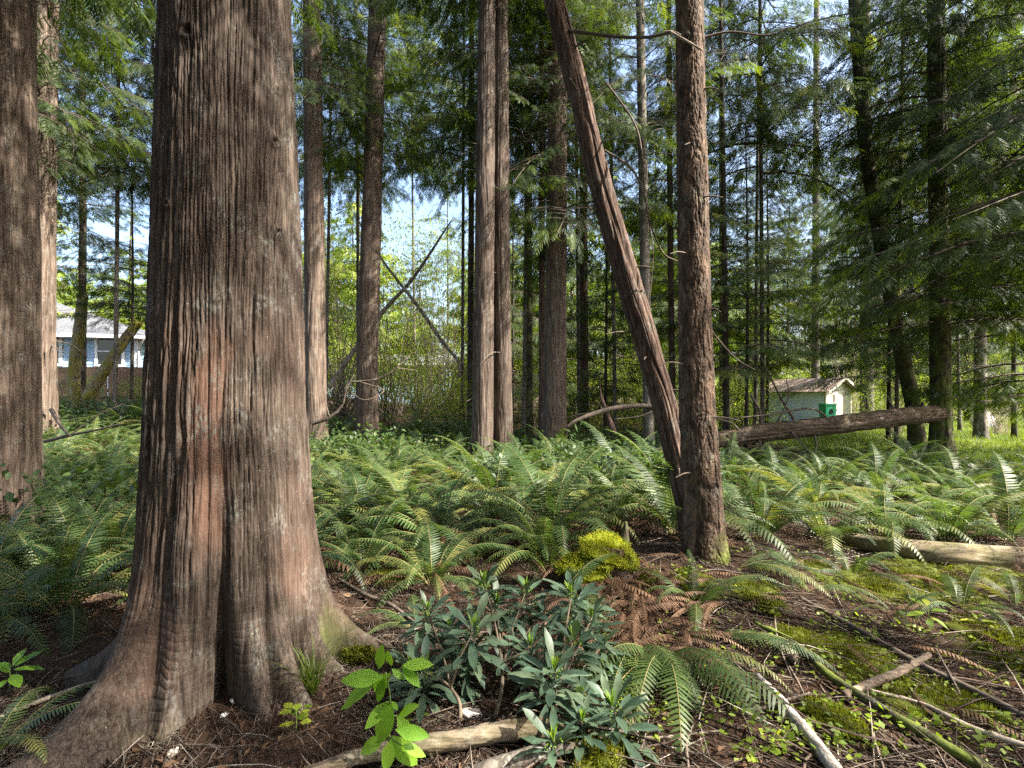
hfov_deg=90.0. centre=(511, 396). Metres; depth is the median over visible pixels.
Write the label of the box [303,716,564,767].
fallen log
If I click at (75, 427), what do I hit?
sword fern
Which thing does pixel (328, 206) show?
tall conifer
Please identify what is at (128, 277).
maple
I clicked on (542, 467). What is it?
sword fern
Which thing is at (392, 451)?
sword fern
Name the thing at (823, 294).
cedar tree
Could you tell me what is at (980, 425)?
alder tree
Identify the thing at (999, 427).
bare tree
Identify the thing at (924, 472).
sword fern
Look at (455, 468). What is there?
sword fern
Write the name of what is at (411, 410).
leafy bush
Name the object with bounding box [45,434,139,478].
sword fern
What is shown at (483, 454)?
shrub
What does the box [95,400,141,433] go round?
sword fern
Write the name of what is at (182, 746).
bark litter
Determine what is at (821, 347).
conifer
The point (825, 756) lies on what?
birch stick
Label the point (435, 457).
sword fern
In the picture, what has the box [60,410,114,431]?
sword fern
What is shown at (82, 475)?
sword fern
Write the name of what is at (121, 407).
shrub
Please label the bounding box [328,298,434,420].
leafy bush
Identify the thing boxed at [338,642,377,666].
moss mound
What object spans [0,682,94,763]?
sword fern
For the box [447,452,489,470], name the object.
sword fern
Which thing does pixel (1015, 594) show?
sword fern
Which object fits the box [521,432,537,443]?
sword fern
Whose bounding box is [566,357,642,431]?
leafy bush
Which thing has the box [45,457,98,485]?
sword fern
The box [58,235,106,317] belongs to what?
maple
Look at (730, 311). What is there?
conifer
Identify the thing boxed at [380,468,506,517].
sword fern
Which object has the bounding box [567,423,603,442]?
sword fern
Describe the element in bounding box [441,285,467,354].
maple
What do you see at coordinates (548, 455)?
sword fern
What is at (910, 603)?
sword fern
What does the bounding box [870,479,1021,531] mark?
sword fern
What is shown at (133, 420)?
sword fern
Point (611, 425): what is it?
broken snag
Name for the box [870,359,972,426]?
leafy bush
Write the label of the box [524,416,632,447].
shrub
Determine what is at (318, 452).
sword fern
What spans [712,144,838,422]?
young hemlock
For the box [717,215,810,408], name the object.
conifer
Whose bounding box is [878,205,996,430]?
slim conifer
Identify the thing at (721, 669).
sword fern
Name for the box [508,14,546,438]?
cedar tree
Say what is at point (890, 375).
young hemlock
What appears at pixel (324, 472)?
sword fern
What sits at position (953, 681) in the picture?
bare twig
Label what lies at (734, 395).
twiggy tree
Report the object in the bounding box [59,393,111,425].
shrub
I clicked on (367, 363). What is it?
cedar tree
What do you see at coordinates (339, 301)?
conifer
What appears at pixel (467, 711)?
stone
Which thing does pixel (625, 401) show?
twiggy tree
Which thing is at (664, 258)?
conifer
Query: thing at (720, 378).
conifer
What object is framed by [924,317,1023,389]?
conifer
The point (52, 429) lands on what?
sword fern
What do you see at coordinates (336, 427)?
shrub
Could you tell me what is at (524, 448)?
sword fern
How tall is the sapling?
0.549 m
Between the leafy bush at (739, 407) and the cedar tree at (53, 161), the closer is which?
the cedar tree at (53, 161)
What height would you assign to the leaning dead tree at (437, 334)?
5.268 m
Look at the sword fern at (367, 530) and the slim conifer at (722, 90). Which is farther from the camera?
the slim conifer at (722, 90)
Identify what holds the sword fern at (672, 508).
on the ground at (222, 701)
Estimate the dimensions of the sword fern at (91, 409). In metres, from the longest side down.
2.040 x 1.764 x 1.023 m
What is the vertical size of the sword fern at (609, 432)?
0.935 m
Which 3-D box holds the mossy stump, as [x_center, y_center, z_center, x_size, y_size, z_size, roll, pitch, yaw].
[0.711,1.299,4.028,0.730,0.548,0.550,0,0,-42]
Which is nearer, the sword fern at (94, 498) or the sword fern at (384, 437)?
the sword fern at (94, 498)
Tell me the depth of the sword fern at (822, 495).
6.24 m
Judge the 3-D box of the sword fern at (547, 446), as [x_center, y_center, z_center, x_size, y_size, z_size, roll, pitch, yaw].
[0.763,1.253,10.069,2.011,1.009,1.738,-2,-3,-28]
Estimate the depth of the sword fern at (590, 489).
6.54 m
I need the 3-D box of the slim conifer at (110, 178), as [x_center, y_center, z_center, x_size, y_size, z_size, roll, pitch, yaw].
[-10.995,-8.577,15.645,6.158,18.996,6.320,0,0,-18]
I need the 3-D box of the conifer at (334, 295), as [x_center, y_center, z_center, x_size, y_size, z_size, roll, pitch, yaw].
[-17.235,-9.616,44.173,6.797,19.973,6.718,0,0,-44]
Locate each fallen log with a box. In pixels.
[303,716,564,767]
[465,742,580,767]
[654,358,947,459]
[806,529,1023,570]
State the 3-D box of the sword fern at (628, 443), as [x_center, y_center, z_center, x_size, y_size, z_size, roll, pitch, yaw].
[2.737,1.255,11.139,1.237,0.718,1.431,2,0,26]
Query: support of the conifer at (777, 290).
on the ground at (222, 701)
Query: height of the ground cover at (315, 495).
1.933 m
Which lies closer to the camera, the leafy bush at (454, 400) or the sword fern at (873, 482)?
the sword fern at (873, 482)
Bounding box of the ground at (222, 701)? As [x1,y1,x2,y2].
[0,397,1023,767]
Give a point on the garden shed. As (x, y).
(805, 398)
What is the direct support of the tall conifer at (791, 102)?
on the ground at (222, 701)
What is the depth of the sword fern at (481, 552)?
4.61 m
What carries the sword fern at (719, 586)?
on the ground at (222, 701)
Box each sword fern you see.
[0,469,130,589]
[0,472,137,579]
[0,475,107,580]
[0,493,135,577]
[0,501,132,651]
[0,510,133,646]
[0,555,127,655]
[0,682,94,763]
[1,485,134,557]
[2,523,49,564]
[40,458,133,529]
[42,422,93,456]
[43,414,95,447]
[43,417,99,452]
[43,437,81,457]
[43,446,95,471]
[43,448,138,489]
[44,438,138,512]
[44,456,105,482]
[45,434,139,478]
[45,448,123,508]
[45,451,98,474]
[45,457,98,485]
[54,415,128,458]
[54,434,140,459]
[59,395,126,419]
[59,396,95,420]
[59,411,119,442]
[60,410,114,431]
[61,443,120,459]
[62,430,119,451]
[74,396,141,437]
[75,498,135,536]
[84,432,139,462]
[88,510,135,592]
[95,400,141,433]
[95,424,140,443]
[95,452,138,477]
[97,398,135,414]
[98,544,133,609]
[106,487,136,509]
[109,405,141,436]
[110,428,140,452]
[123,429,140,462]
[309,439,341,464]
[310,431,355,458]
[310,437,384,470]
[310,447,333,486]
[310,449,407,490]
[311,437,432,503]
[311,456,365,509]
[311,456,414,525]
[311,466,449,538]
[311,475,342,490]
[314,479,463,535]
[314,503,411,573]
[315,490,416,591]
[319,495,439,585]
[320,457,506,553]
[324,462,471,501]
[326,428,414,454]
[326,445,367,470]
[327,410,354,434]
[327,476,525,575]
[328,420,354,438]
[331,442,453,482]
[333,433,444,485]
[341,516,515,612]
[346,472,489,528]
[351,444,428,461]
[351,594,419,633]
[354,422,410,448]
[376,420,418,447]
[379,404,448,440]
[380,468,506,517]
[387,429,445,453]
[388,437,470,485]
[392,424,448,449]
[398,434,429,463]
[399,435,566,510]
[401,522,542,586]
[403,425,452,449]
[406,447,474,474]
[410,432,469,462]
[411,450,493,485]
[414,447,456,466]
[414,461,490,503]
[428,425,470,444]
[435,421,470,445]
[437,488,554,540]
[442,439,664,559]
[443,441,508,481]
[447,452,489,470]
[454,442,591,505]
[455,469,592,524]
[460,490,621,569]
[475,459,594,521]
[478,533,612,586]
[481,432,571,478]
[495,439,596,477]
[504,435,594,466]
[513,422,537,446]
[514,435,553,452]
[517,451,631,522]
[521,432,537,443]
[524,423,592,453]
[534,448,587,484]
[544,435,634,463]
[555,419,667,485]
[555,439,626,485]
[557,553,624,634]
[558,480,665,535]
[561,463,660,509]
[565,444,795,561]
[567,422,602,439]
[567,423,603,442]
[569,427,626,444]
[575,458,670,522]
[579,641,791,766]
[588,419,638,443]
[593,644,706,716]
[596,429,744,498]
[597,440,661,468]
[605,429,660,449]
[608,460,747,535]
[611,445,746,487]
[619,423,656,433]
[620,425,658,443]
[621,438,657,459]
[628,549,782,640]
[630,433,662,452]
[637,450,766,496]
[659,446,766,471]
[720,432,782,497]
[720,446,800,484]
[721,467,805,498]
[721,467,806,530]
[721,470,868,541]
[722,436,799,470]
[723,627,838,673]
[724,446,796,464]
[728,444,833,492]
[733,451,898,525]
[740,551,831,598]
[752,449,828,476]
[755,460,854,512]
[757,484,948,567]
[759,545,889,610]
[788,448,854,487]
[789,480,974,559]
[793,443,881,476]
[794,546,918,593]
[798,458,880,498]
[799,442,965,494]
[807,452,873,472]
[814,438,916,461]
[822,440,967,478]
[823,468,935,515]
[838,447,919,476]
[847,481,946,527]
[847,591,951,630]
[857,455,954,486]
[857,487,1023,545]
[865,467,994,504]
[866,428,991,488]
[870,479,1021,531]
[873,441,976,467]
[873,452,1023,541]
[881,443,951,467]
[893,444,1021,497]
[894,452,990,487]
[902,565,1022,638]
[919,466,1023,535]
[936,454,1023,494]
[943,454,1023,478]
[947,572,1023,607]
[982,476,1023,495]
[996,452,1023,475]
[1001,454,1023,475]
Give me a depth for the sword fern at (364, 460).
7.57 m
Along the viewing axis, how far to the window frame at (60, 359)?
23.34 m
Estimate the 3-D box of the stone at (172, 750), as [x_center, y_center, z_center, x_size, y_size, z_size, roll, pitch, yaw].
[-1.400,1.471,2.120,0.038,0.033,0.074,0,0,33]
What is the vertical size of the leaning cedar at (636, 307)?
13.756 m
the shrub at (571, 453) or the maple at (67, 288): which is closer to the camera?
the shrub at (571, 453)
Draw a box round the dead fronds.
[0,492,1023,767]
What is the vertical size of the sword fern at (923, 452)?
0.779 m
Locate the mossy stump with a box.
[554,521,640,590]
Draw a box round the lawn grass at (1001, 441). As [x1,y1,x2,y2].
[716,417,1023,464]
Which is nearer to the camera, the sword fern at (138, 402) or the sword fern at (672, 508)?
the sword fern at (672, 508)
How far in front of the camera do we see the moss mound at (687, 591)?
3.72 m
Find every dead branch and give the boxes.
[43,404,121,442]
[311,353,413,424]
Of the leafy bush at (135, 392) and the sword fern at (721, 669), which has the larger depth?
the leafy bush at (135, 392)
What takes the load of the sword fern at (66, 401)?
on the ground at (222, 701)
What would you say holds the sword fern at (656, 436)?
on the ground at (222, 701)
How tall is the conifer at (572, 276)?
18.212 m
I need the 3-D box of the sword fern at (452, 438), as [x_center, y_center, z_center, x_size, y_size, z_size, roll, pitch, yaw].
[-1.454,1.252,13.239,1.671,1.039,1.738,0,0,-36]
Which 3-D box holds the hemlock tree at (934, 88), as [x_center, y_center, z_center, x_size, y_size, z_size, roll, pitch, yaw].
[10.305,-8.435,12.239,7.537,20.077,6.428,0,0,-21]
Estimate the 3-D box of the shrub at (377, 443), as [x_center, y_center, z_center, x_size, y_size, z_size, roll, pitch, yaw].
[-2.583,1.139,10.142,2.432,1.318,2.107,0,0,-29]
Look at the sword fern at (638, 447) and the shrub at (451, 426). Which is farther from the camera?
the shrub at (451, 426)
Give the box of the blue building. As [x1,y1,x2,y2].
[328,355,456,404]
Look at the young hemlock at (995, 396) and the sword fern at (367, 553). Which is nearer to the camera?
the sword fern at (367, 553)
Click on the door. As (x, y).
(839, 400)
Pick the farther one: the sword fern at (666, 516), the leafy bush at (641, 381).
the leafy bush at (641, 381)
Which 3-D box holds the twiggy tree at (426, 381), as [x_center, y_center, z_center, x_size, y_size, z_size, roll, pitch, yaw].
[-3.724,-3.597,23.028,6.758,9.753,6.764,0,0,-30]
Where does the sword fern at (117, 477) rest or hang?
on the ground at (222, 701)
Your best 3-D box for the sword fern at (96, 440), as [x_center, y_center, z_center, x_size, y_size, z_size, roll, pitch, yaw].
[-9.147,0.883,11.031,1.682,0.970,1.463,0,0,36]
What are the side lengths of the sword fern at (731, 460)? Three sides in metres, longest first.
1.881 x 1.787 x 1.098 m
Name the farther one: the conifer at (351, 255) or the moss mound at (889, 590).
the conifer at (351, 255)
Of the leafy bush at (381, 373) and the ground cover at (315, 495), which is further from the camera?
the leafy bush at (381, 373)
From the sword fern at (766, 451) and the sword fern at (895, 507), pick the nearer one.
the sword fern at (895, 507)
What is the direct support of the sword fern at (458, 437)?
on the ground at (222, 701)
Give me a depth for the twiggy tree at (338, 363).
21.84 m
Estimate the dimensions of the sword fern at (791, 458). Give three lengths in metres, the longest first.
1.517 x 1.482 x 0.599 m
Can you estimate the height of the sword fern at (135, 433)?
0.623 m
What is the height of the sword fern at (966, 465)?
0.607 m
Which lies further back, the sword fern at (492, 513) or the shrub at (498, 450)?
the shrub at (498, 450)
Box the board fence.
[57,367,142,397]
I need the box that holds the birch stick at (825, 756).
[754,673,842,767]
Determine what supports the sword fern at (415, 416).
on the ground at (222, 701)
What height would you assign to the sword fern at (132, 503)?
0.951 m
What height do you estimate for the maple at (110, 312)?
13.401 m
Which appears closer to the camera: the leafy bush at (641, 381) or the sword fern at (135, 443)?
the sword fern at (135, 443)
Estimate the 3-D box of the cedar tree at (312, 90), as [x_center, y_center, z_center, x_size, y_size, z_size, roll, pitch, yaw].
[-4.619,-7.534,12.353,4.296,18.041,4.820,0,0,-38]
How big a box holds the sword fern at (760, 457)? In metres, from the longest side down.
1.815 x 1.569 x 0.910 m
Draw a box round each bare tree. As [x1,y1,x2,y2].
[825,317,885,412]
[852,335,928,436]
[953,346,1023,435]
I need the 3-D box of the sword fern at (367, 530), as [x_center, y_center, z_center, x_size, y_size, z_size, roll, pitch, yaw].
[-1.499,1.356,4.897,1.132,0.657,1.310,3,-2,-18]
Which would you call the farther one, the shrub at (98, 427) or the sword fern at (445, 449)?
the shrub at (98, 427)
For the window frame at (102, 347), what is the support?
in the house
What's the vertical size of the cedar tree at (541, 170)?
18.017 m
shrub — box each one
[0,446,138,556]
[43,406,95,442]
[44,449,133,522]
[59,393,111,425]
[60,405,104,425]
[67,413,132,440]
[69,390,141,434]
[73,456,331,534]
[309,413,418,464]
[309,431,352,457]
[314,416,354,437]
[316,426,444,473]
[328,421,343,439]
[385,558,663,767]
[398,408,470,443]
[401,414,470,445]
[404,434,469,467]
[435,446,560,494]
[450,437,515,464]
[468,444,523,462]
[487,422,620,476]
[513,428,560,453]
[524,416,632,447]
[544,440,629,483]
[561,424,759,502]
[570,426,620,449]
[650,434,755,455]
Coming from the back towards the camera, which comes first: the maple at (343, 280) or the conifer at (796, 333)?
the conifer at (796, 333)
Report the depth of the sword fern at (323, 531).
4.11 m
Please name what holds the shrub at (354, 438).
on the ground at (222, 701)
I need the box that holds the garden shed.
[759,377,858,421]
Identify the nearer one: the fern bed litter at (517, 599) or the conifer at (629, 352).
the fern bed litter at (517, 599)
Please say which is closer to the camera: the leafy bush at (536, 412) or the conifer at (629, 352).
the leafy bush at (536, 412)
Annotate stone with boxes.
[164,746,181,758]
[462,707,482,721]
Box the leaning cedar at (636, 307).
[543,0,702,541]
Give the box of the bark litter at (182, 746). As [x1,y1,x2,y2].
[0,612,500,767]
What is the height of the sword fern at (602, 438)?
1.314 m
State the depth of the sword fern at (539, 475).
6.76 m
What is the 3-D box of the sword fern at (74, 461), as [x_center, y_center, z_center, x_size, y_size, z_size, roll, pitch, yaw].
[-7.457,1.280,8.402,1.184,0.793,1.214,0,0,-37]
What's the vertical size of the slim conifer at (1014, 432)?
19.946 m
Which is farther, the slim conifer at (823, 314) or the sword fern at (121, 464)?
the slim conifer at (823, 314)
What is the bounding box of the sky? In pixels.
[56,0,1023,397]
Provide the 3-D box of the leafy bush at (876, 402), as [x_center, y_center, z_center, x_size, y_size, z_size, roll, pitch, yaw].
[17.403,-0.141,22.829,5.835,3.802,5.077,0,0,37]
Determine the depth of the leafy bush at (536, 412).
21.85 m
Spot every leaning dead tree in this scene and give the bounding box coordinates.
[327,221,451,388]
[358,220,460,377]
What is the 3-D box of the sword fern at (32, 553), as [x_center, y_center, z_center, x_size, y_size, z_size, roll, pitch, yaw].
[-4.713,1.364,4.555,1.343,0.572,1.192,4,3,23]
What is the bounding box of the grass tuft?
[267,633,348,695]
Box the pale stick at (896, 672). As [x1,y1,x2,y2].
[838,652,931,701]
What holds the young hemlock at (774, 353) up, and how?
on the ground at (222, 701)
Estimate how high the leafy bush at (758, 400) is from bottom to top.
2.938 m
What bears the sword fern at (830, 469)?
on the ground at (222, 701)
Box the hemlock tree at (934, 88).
[756,0,1023,455]
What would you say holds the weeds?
on the ground at (222, 701)
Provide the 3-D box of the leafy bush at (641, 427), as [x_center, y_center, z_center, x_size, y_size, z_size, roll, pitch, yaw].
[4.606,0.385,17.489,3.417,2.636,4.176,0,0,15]
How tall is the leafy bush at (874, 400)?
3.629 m
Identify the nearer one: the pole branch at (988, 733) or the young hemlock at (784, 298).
the pole branch at (988, 733)
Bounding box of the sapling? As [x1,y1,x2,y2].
[341,644,432,767]
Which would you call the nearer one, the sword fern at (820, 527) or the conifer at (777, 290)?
the sword fern at (820, 527)
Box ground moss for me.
[338,531,1023,739]
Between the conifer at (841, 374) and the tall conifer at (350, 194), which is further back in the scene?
the conifer at (841, 374)
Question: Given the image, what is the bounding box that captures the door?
[834,395,844,414]
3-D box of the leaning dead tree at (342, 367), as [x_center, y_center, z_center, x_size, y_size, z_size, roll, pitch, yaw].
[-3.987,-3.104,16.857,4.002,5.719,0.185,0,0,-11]
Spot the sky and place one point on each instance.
(104, 230)
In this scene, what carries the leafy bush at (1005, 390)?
on the ground at (222, 701)
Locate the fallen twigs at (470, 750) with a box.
[0,508,1023,767]
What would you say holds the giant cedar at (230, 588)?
on the ground at (222, 701)
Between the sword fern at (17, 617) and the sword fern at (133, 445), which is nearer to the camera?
the sword fern at (17, 617)
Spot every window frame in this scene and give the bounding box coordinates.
[56,338,63,365]
[94,339,125,366]
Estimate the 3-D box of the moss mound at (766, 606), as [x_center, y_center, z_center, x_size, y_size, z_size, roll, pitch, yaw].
[1.723,1.481,3.804,0.333,0.193,0.688,0,0,-29]
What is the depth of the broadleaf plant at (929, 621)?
3.54 m
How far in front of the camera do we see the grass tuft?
2.46 m
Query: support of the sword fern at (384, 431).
on the ground at (222, 701)
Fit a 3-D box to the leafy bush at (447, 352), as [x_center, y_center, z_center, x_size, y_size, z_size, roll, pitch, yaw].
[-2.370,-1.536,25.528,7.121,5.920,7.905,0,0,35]
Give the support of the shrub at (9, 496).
on the ground at (222, 701)
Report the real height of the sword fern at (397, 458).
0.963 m
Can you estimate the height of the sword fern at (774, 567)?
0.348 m
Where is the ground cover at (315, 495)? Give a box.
[44,393,1023,522]
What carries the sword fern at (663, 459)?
on the ground at (222, 701)
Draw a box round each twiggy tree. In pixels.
[300,186,424,411]
[303,194,467,419]
[379,199,474,419]
[382,215,520,421]
[566,276,677,435]
[665,232,813,428]
[831,335,916,409]
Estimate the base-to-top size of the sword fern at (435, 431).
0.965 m
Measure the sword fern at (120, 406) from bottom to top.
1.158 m
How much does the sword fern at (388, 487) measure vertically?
1.138 m
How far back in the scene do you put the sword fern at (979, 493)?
6.49 m
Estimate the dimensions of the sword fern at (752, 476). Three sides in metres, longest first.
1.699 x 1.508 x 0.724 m
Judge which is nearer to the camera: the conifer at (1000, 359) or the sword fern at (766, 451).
the sword fern at (766, 451)
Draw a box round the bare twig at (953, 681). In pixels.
[935,648,962,698]
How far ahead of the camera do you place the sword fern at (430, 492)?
6.38 m
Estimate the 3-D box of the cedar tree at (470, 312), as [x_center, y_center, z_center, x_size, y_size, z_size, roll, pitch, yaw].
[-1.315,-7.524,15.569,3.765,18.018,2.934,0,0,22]
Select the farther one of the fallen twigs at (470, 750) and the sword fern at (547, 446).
the sword fern at (547, 446)
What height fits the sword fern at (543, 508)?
1.281 m
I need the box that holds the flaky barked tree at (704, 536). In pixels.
[592,0,793,565]
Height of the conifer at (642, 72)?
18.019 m
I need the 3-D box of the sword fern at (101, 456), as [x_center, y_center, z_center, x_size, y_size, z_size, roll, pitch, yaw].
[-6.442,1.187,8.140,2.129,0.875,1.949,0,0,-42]
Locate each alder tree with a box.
[759,0,858,377]
[906,4,1023,439]
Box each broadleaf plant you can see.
[0,648,45,693]
[907,598,947,630]
[960,612,995,624]
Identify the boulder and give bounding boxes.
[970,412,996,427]
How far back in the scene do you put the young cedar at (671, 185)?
13.95 m
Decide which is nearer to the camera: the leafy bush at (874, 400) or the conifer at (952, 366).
the leafy bush at (874, 400)
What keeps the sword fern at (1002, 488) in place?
on the ground at (222, 701)
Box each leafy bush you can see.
[56,332,88,400]
[57,283,141,319]
[57,283,144,328]
[108,372,141,403]
[327,303,408,420]
[327,344,354,399]
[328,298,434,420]
[328,320,398,403]
[329,340,408,402]
[338,328,467,428]
[355,314,459,412]
[379,351,452,409]
[387,308,518,416]
[409,359,493,429]
[493,341,596,430]
[517,335,603,423]
[530,376,628,433]
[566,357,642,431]
[573,347,668,428]
[611,376,678,434]
[622,353,718,426]
[626,396,677,431]
[715,378,798,442]
[716,369,801,424]
[769,354,831,378]
[836,361,972,428]
[851,374,928,412]
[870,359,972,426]
[920,352,1010,420]
[961,358,1023,420]
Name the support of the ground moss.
on the ground at (222, 701)
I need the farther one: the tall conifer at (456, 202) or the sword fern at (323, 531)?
the tall conifer at (456, 202)
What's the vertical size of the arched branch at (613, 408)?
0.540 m
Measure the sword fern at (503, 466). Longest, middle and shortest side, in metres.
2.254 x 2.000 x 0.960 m
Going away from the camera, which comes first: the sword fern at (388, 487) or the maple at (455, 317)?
the sword fern at (388, 487)
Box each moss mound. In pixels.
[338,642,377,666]
[372,568,417,581]
[560,726,641,767]
[633,568,662,585]
[682,583,723,605]
[722,578,788,617]
[843,576,958,604]
[944,621,1023,653]
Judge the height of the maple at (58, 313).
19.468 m
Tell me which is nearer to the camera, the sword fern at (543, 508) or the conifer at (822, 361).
the sword fern at (543, 508)
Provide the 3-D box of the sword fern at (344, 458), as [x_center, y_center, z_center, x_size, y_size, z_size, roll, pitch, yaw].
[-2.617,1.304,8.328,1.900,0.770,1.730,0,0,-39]
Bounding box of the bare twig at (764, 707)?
[735,692,810,711]
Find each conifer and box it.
[57,0,156,206]
[57,0,156,415]
[57,1,111,216]
[291,0,397,394]
[293,0,451,336]
[301,202,391,395]
[301,240,355,339]
[326,0,476,408]
[329,176,399,354]
[362,0,546,431]
[384,270,416,352]
[386,234,465,380]
[398,0,637,438]
[415,183,474,398]
[454,191,532,400]
[510,141,635,414]
[511,0,635,430]
[516,208,618,419]
[530,0,736,436]
[549,0,762,446]
[566,140,639,413]
[567,108,735,405]
[588,114,718,396]
[624,0,929,451]
[627,199,754,393]
[631,0,865,450]
[673,23,788,430]
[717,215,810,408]
[718,3,806,444]
[739,205,803,398]
[752,197,844,409]
[776,261,878,408]
[780,241,823,378]
[799,10,1021,349]
[805,0,1022,443]
[805,259,892,405]
[818,0,950,451]
[846,295,955,406]
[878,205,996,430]
[884,316,1000,414]
[899,203,1023,420]
[901,0,1023,437]
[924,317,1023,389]
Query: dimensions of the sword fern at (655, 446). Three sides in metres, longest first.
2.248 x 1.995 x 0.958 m
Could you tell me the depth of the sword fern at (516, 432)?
14.78 m
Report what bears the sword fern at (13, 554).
on the ground at (222, 701)
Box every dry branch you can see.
[0,681,94,736]
[337,577,414,620]
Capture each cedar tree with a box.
[0,0,351,542]
[37,0,152,438]
[37,0,152,448]
[291,0,424,457]
[291,0,473,444]
[364,0,608,465]
[412,0,530,426]
[415,0,677,446]
[418,0,584,456]
[508,13,598,439]
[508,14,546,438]
[533,3,636,435]
[788,0,954,412]
[804,0,1023,349]
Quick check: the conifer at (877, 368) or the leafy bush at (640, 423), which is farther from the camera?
the conifer at (877, 368)
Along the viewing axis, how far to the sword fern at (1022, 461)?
9.05 m
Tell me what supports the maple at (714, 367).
on the ground at (222, 701)
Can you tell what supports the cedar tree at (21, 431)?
on the ground at (222, 701)
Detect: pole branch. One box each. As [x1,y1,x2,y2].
[753,620,993,767]
[799,596,1023,717]
[870,689,1023,747]
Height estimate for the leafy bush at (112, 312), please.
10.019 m
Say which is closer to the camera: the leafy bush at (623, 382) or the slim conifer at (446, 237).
the leafy bush at (623, 382)
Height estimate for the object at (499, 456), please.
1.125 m
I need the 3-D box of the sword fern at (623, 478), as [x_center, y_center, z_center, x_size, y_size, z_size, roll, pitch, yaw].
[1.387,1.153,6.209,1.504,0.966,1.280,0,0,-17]
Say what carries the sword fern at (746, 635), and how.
on the ground at (222, 701)
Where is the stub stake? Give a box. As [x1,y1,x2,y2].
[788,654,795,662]
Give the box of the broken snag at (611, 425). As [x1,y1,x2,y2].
[599,383,616,434]
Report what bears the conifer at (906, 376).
on the ground at (222, 701)
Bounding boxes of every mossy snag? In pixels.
[67,294,88,409]
[81,319,143,400]
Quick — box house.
[56,303,144,366]
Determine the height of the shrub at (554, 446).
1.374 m
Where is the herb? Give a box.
[279,702,311,731]
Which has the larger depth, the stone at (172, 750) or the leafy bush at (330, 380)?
the leafy bush at (330, 380)
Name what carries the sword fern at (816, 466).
on the ground at (222, 701)
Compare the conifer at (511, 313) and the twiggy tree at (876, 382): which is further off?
the conifer at (511, 313)
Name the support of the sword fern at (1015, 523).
on the ground at (222, 701)
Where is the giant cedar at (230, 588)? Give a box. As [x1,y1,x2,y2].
[6,0,404,767]
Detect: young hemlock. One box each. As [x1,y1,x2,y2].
[57,151,149,402]
[429,164,576,428]
[536,131,667,438]
[600,133,796,358]
[636,84,875,451]
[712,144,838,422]
[772,95,1023,438]
[853,6,1023,428]
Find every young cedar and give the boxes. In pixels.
[56,5,149,403]
[598,0,742,397]
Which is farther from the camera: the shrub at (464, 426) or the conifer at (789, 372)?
the conifer at (789, 372)
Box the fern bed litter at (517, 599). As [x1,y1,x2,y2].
[307,540,755,705]
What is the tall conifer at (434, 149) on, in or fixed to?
on the ground at (222, 701)
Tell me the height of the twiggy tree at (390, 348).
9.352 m
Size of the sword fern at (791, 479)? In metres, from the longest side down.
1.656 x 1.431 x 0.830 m
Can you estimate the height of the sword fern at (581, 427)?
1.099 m
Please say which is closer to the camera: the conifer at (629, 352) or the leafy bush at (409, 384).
the leafy bush at (409, 384)
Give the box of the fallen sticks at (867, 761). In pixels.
[469,509,1023,767]
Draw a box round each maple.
[57,196,74,317]
[57,230,95,309]
[57,278,75,300]
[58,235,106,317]
[76,202,147,329]
[90,264,144,329]
[302,189,408,377]
[379,272,435,354]
[429,211,520,378]
[441,226,571,393]
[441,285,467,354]
[441,316,567,398]
[533,258,639,397]
[591,307,642,402]
[676,270,764,408]
[713,247,793,396]
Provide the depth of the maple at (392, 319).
43.36 m
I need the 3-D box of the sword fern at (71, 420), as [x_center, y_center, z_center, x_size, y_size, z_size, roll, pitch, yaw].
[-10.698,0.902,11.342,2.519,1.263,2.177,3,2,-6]
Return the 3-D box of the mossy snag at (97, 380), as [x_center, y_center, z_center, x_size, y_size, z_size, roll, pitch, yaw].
[-12.876,-1.180,16.501,1.908,2.662,0.390,0,0,0]
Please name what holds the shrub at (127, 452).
on the ground at (222, 701)
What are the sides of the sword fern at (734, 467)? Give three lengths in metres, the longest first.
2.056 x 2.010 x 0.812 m
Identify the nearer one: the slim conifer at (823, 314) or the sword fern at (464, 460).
the sword fern at (464, 460)
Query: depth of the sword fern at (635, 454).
9.55 m
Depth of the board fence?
21.46 m
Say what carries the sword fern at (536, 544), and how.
on the ground at (222, 701)
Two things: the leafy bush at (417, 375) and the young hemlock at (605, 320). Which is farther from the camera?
the leafy bush at (417, 375)
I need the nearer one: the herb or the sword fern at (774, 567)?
the herb
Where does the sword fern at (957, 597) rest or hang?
on the ground at (222, 701)
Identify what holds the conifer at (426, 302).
on the ground at (222, 701)
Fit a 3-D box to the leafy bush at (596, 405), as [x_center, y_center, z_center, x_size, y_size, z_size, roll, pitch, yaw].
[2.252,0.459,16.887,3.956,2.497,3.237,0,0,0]
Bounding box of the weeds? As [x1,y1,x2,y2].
[560,545,1023,767]
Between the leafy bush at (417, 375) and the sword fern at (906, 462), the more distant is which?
the leafy bush at (417, 375)
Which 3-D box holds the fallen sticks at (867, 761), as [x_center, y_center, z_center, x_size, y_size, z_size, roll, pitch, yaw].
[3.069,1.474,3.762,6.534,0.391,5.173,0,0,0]
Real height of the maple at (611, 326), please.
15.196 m
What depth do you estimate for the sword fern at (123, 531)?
4.22 m
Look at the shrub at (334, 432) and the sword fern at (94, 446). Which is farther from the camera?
the shrub at (334, 432)
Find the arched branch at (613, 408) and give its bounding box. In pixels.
[563,403,652,427]
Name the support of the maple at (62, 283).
on the ground at (222, 701)
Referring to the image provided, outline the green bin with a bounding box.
[818,403,837,416]
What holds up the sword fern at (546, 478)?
on the ground at (222, 701)

